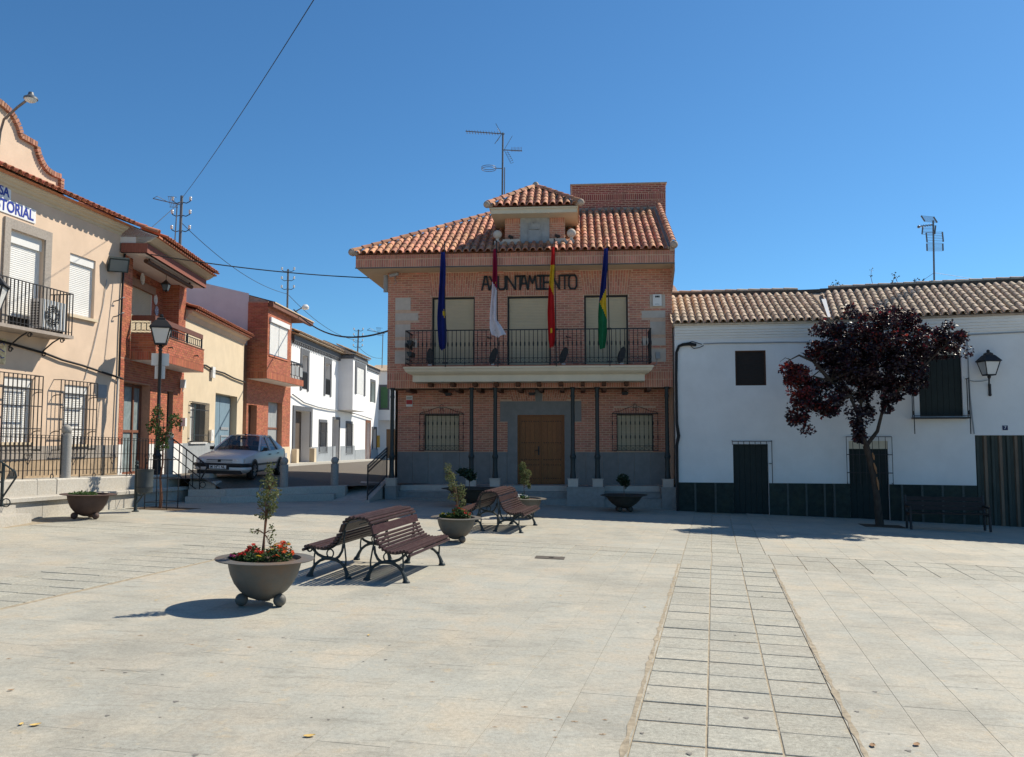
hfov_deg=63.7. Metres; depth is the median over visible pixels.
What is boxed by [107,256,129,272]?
floodlight
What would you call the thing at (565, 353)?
floodlight
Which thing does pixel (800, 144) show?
sky
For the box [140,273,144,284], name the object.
wall plate
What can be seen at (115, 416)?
drainpipe
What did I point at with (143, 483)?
litter bin
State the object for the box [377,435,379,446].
mail box
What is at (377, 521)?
double bench
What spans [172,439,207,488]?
stair handrail
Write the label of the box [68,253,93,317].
window
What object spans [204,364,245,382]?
wall cable
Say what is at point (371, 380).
window
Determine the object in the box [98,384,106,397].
meter cover
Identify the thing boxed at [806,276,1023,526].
white house
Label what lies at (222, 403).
garage door
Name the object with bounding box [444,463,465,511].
young shrub
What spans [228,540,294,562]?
flowers
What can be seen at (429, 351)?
floodlight
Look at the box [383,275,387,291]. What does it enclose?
wall cylinder
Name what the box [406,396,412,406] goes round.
wall plate
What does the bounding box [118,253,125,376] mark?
wall cable
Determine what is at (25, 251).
window
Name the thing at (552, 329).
flag
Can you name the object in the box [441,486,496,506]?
iron bowl
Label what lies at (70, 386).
window
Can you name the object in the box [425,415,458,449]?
window
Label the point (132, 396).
door
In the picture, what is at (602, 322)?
flag
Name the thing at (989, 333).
wall cable
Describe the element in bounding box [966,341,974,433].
wall cable
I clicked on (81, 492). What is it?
greenery
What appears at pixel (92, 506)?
bowl planter
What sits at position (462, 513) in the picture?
flowers
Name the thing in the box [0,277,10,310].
street lamp
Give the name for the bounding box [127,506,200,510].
tree pit
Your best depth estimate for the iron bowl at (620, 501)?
24.87 m
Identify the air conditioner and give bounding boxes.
[29,298,65,333]
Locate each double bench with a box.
[302,505,449,583]
[462,486,539,532]
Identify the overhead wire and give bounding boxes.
[148,254,368,277]
[182,0,313,197]
[182,223,285,293]
[293,309,387,337]
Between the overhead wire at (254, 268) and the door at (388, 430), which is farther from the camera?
the door at (388, 430)
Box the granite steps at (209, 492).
[185,473,347,502]
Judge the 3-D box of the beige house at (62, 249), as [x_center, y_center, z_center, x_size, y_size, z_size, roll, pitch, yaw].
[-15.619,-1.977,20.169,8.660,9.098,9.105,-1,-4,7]
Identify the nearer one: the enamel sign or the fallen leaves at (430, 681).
the fallen leaves at (430, 681)
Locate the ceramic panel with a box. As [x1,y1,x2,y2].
[0,338,6,363]
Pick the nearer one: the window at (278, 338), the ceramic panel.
the ceramic panel
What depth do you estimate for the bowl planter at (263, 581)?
9.79 m
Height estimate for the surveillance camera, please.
0.364 m
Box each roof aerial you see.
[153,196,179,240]
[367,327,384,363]
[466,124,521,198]
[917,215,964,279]
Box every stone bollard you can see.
[59,425,71,477]
[164,432,173,473]
[280,457,287,486]
[331,457,338,485]
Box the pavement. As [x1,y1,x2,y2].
[188,458,388,472]
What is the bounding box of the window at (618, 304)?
[584,295,627,363]
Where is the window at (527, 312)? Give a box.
[507,296,550,364]
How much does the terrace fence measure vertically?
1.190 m
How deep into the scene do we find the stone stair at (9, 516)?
17.39 m
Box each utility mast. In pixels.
[170,195,191,243]
[281,267,294,307]
[353,328,363,351]
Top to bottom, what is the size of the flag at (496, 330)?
4.080 m
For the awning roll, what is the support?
attached to the brick house at (138, 394)
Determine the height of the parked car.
1.545 m
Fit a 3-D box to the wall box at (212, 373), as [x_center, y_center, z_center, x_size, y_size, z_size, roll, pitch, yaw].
[-11.925,-0.242,32.891,0.100,0.440,0.360,0,-4,-4]
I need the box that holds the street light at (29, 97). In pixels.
[0,91,37,141]
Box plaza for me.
[0,499,1023,756]
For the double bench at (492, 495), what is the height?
0.940 m
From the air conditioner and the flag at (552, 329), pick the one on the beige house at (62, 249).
the air conditioner
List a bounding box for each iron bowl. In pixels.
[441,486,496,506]
[600,493,646,511]
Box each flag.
[437,243,447,366]
[490,240,505,366]
[548,238,558,365]
[598,239,611,365]
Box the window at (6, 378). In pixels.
[2,376,31,441]
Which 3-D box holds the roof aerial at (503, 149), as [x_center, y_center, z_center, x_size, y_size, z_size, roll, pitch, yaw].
[-0.706,-7.960,31.992,2.205,3.964,0.582,0,-4,0]
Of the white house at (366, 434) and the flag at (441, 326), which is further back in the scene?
the white house at (366, 434)
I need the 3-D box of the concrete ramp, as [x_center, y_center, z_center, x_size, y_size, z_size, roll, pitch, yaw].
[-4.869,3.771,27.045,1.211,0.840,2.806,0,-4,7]
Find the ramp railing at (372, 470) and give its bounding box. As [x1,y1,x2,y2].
[367,447,387,499]
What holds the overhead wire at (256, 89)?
attached to the utility mast at (181, 202)
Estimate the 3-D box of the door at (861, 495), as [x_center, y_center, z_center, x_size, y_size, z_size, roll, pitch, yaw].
[10.891,3.231,25.158,1.100,2.640,0.120,-1,-4,16]
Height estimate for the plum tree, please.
6.431 m
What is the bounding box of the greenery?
[68,490,97,494]
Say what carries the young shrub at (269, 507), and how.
on the bowl planter at (263, 581)
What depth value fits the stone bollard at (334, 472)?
26.50 m
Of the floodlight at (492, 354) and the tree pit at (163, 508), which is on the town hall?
the floodlight at (492, 354)
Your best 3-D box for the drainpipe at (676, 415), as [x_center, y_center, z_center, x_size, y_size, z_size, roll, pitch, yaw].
[5.626,1.555,26.035,0.929,5.511,0.121,-1,-4,10]
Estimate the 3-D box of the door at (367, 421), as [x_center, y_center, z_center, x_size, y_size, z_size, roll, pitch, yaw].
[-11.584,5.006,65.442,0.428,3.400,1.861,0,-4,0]
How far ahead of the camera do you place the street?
28.54 m
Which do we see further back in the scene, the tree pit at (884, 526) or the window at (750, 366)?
the window at (750, 366)
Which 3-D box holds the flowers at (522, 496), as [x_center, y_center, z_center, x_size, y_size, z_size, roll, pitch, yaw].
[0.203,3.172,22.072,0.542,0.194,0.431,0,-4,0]
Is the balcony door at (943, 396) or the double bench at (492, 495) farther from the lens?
the balcony door at (943, 396)
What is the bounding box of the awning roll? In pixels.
[144,259,192,288]
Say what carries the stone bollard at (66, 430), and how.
on the terrace
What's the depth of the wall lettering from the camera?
27.43 m
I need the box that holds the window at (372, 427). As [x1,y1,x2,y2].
[371,427,376,449]
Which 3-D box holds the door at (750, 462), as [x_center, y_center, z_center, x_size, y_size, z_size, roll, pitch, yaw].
[7.479,3.206,25.843,1.065,2.290,0.080,-1,-4,8]
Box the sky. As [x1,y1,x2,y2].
[0,0,1023,365]
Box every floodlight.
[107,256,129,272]
[427,348,432,365]
[489,348,496,364]
[560,347,567,364]
[617,347,625,363]
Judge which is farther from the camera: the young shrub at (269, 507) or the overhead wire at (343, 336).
the overhead wire at (343, 336)
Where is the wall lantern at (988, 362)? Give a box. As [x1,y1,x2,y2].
[975,350,1001,395]
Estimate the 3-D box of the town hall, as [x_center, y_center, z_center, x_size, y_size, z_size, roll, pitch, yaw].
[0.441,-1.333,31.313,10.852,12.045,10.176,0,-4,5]
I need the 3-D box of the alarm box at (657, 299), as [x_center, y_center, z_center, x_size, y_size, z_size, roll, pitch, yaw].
[4.766,-2.569,27.064,0.281,0.380,0.093,0,-4,4]
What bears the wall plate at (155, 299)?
attached to the brick house at (138, 394)
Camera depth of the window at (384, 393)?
70.64 m
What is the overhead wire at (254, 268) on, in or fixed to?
attached to the brick house at (138, 394)
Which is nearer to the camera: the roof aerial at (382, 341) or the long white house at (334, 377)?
the long white house at (334, 377)
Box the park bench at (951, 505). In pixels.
[904,495,991,531]
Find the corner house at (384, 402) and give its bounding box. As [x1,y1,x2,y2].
[374,365,395,459]
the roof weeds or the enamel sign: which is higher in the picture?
the enamel sign
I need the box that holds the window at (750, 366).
[735,350,765,385]
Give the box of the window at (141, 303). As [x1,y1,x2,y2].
[130,286,151,340]
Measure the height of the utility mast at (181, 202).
2.901 m
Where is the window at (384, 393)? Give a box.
[379,385,389,409]
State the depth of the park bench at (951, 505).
22.32 m
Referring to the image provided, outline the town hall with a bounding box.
[348,182,677,509]
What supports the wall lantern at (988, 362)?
attached to the white house at (928, 442)
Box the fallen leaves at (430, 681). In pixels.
[7,635,606,734]
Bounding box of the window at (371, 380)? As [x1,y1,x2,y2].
[370,379,375,402]
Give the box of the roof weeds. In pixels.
[831,267,923,287]
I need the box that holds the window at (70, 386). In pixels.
[62,384,86,443]
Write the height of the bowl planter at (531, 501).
0.535 m
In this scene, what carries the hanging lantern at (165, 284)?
hanging from the brick house at (138, 394)
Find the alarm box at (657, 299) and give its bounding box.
[653,294,661,305]
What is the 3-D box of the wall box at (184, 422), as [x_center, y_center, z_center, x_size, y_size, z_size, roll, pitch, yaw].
[-11.666,1.616,29.305,0.150,0.430,0.200,0,-4,-4]
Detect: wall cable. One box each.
[0,340,123,379]
[84,280,106,379]
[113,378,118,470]
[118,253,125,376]
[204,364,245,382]
[292,394,371,418]
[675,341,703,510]
[703,342,810,343]
[835,331,1023,341]
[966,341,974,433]
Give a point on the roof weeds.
(872, 283)
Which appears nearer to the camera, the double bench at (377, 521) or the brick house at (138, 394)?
the double bench at (377, 521)
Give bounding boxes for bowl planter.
[59,492,116,518]
[214,552,313,606]
[431,515,481,542]
[511,496,546,518]
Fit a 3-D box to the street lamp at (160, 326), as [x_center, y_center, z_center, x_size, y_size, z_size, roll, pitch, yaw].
[-10.290,0.446,24.032,0.614,4.694,0.614,2,-4,-20]
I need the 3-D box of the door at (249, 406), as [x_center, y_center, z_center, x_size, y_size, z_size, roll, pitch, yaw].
[-12.697,2.869,39.206,0.050,3.220,1.200,0,-4,2]
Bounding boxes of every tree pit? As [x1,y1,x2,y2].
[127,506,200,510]
[860,524,907,528]
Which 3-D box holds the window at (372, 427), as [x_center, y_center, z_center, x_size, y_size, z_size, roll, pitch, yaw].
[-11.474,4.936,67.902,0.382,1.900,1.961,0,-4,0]
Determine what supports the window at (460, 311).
in the town hall
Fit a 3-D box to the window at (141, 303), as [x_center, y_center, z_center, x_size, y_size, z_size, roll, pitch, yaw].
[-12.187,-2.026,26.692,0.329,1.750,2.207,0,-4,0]
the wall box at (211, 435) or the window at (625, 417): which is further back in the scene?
the wall box at (211, 435)
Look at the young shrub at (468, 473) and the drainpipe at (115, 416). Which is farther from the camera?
the young shrub at (468, 473)
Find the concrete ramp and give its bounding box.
[333,479,385,502]
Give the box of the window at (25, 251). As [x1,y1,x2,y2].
[7,230,41,327]
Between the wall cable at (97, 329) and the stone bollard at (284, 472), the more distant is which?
the stone bollard at (284, 472)
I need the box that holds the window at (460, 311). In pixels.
[432,297,474,365]
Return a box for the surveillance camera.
[389,272,398,283]
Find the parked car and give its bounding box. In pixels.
[194,433,284,478]
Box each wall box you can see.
[180,379,185,391]
[181,418,186,429]
[209,430,213,440]
[210,367,215,377]
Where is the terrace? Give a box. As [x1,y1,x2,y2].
[0,474,188,518]
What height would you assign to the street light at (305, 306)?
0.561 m
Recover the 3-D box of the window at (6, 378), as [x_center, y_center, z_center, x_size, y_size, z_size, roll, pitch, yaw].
[-12.082,0.758,19.909,0.354,1.565,0.990,0,-4,0]
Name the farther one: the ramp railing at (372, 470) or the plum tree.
the ramp railing at (372, 470)
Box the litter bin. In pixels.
[132,461,153,511]
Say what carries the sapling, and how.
on the tree pit at (163, 508)
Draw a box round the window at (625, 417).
[617,414,652,449]
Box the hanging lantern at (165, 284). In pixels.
[161,275,170,291]
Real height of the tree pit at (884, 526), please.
0.144 m
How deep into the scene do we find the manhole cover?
14.73 m
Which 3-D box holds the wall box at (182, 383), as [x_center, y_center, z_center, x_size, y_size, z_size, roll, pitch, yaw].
[-11.652,0.255,29.205,0.150,0.430,0.200,0,-4,-4]
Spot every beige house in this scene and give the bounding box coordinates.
[0,99,139,478]
[180,302,254,485]
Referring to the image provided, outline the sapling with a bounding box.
[145,404,181,507]
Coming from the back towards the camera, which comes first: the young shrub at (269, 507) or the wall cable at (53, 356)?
the wall cable at (53, 356)
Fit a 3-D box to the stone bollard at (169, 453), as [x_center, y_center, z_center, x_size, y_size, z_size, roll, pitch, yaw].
[-10.153,2.226,24.402,0.250,1.279,0.250,0,-4,0]
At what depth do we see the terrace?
20.09 m
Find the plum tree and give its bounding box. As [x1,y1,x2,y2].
[778,302,974,525]
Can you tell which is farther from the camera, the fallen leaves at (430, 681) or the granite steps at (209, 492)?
the granite steps at (209, 492)
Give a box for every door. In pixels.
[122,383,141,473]
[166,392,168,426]
[214,394,230,446]
[248,405,250,435]
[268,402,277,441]
[365,420,370,458]
[386,429,394,459]
[518,415,564,483]
[733,444,768,513]
[849,441,889,519]
[918,345,961,416]
[975,435,1023,526]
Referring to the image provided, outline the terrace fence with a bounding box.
[0,433,164,479]
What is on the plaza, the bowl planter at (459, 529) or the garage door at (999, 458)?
the bowl planter at (459, 529)
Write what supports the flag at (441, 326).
attached to the town hall
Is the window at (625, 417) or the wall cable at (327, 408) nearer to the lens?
the window at (625, 417)
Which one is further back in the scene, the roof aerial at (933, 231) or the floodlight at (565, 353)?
the roof aerial at (933, 231)
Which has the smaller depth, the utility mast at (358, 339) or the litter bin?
the litter bin
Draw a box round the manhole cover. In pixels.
[535,555,564,559]
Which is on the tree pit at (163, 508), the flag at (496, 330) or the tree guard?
the tree guard
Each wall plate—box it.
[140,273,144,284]
[154,295,157,304]
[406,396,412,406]
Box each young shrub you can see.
[250,462,281,557]
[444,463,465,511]
[455,467,476,488]
[517,461,531,494]
[616,473,630,488]
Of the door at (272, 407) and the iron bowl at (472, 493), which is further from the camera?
the door at (272, 407)
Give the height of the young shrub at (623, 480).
0.736 m
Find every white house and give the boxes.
[289,328,370,462]
[355,364,380,459]
[670,288,832,516]
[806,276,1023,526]
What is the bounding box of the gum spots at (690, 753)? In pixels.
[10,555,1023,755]
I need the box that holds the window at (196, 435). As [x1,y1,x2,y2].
[189,403,199,441]
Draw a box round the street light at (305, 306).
[296,304,308,311]
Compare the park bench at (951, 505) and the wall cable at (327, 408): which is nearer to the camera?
the park bench at (951, 505)
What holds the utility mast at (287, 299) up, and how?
on the brick house at (270, 369)
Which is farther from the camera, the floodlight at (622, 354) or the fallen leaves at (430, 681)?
the floodlight at (622, 354)
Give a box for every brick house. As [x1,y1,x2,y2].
[78,201,219,474]
[186,283,313,462]
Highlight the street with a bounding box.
[171,460,422,488]
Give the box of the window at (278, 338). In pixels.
[269,322,287,359]
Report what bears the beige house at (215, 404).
on the ground
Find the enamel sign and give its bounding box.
[0,185,35,223]
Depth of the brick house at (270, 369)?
39.30 m
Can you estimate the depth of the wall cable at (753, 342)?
25.99 m
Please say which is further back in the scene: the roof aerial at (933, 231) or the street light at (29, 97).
the roof aerial at (933, 231)
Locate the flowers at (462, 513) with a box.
[439,505,471,518]
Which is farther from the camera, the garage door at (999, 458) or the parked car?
the parked car
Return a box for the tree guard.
[144,458,179,509]
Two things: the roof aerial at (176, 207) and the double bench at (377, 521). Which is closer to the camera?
the double bench at (377, 521)
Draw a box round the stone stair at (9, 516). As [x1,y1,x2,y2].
[0,460,31,527]
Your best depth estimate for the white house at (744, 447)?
25.90 m
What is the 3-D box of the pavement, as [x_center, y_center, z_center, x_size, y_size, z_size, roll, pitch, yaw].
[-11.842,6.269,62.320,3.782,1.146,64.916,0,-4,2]
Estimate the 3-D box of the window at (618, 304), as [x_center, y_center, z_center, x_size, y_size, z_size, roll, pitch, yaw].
[3.119,-1.541,27.346,1.441,2.440,0.090,0,-4,4]
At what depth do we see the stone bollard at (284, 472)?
25.41 m
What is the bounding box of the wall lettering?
[481,274,576,290]
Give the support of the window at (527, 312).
in the town hall
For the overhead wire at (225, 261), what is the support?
attached to the utility mast at (181, 202)
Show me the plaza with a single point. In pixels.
(708, 631)
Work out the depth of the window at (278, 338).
40.17 m
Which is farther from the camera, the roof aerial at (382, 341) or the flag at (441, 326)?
the roof aerial at (382, 341)
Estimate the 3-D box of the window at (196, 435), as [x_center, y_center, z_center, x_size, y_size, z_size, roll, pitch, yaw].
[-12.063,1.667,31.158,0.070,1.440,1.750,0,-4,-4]
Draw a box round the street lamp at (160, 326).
[149,314,172,474]
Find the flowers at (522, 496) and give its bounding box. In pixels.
[514,493,528,498]
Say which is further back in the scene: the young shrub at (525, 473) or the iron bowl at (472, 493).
the iron bowl at (472, 493)
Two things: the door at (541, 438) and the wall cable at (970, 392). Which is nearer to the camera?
the wall cable at (970, 392)

